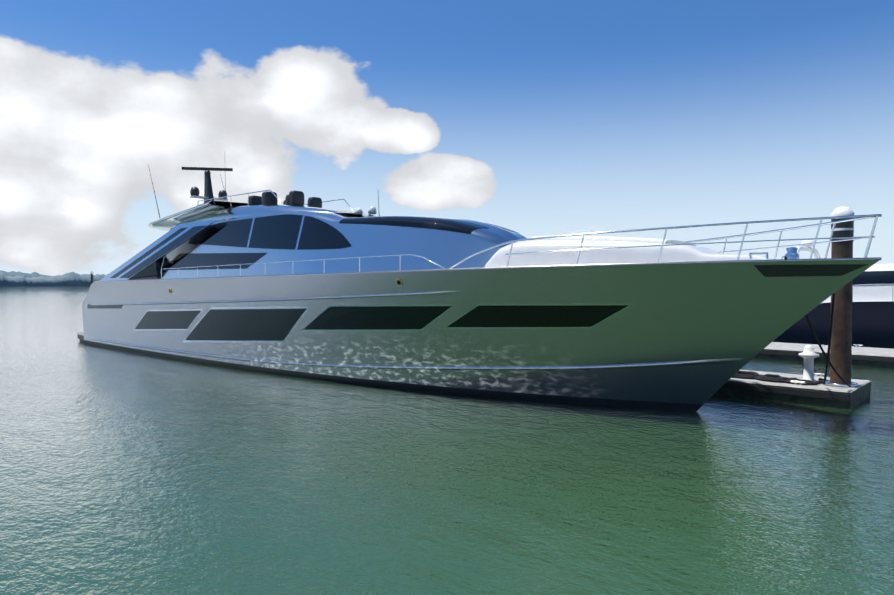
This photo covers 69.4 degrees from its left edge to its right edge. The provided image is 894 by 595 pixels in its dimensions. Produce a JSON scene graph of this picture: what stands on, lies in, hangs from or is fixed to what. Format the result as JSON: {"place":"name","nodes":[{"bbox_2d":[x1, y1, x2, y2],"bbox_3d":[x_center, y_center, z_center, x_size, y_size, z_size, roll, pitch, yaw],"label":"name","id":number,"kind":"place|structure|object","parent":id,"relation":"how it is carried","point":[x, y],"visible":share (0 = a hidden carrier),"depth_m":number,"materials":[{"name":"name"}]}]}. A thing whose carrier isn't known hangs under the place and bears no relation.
{"place":"outdoors","nodes":[
{"label":"outdoors","id":0,"kind":"place"},
{"bbox_2d":[0,286,893,594],"bbox_3d":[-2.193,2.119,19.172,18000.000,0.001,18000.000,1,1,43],"label":"sea water","id":1,"kind":"structure","parent":0,"point":[130,474],"depth_m":7.98,"materials":[{"name":"green liquid"}]},
{"bbox_2d":[0,270,107,285],"bbox_3d":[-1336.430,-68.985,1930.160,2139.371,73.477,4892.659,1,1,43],"label":"distant treeline","id":2,"kind":"object","parent":1,"relation":"on","point":[14,278],"visible":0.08,"depth_m":2243.74,"materials":[{"name":"green plant"}]},
{"bbox_2d":[77,165,881,411],"bbox_3d":[-4.007,-1.612,20.765,30.200,8.400,6.127,1,1,43],"label":"yacht","id":3,"kind":"object","parent":1,"relation":"on","point":[292,286],"visible":1,"depth_m":14.38,"materials":[{"name":"silver metal"}]},
{"bbox_2d":[715,370,870,409],"bbox_3d":[-2.982,1.948,24.362,31.820,0.749,2.150,1,1,43],"label":"finger pontoon","id":4,"kind":"object","parent":1,"relation":"on","point":[849,398],"visible":0.15,"depth_m":13.67,"materials":[{"name":"grey concrete"}]},
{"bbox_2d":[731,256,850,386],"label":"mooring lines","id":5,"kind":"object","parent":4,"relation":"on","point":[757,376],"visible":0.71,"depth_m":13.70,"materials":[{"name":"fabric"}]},
{"bbox_2d":[798,345,818,380],"bbox_3d":[7.953,1.446,14.185,0.400,0.810,0.400,1,1,43],"label":"service pedestal","id":6,"kind":"object","parent":4,"relation":"on","point":[808,354],"visible":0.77,"depth_m":14.10,"materials":[{"name":"white"}]},
{"bbox_2d":[754,342,893,367],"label":"pontoon","id":7,"kind":"object","parent":1,"relation":"on","point":[873,357],"visible":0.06,"depth_m":21.02,"materials":[{"name":"grey concrete"}]},
{"bbox_2d":[773,240,893,348],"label":"cruiser","id":8,"kind":"object","parent":1,"relation":"on","point":[872,306],"visible":0.48,"depth_m":23.24,"materials":[{"name":"blue"}]},
{"bbox_2d":[825,206,857,386],"bbox_3d":[8.330,0.651,13.634,0.649,5.140,0.650,1,1,43],"label":"mooring pile","id":9,"kind":"object","parent":1,"relation":"in","point":[841,351],"visible":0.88,"depth_m":13.46,"materials":[{"name":"brown wood"}]},
{"bbox_2d":[0,0,893,275],"label":"sky","id":10,"kind":"structure","parent":0,"point":[529,118],"materials":[{"name":"blue"}]}
]}

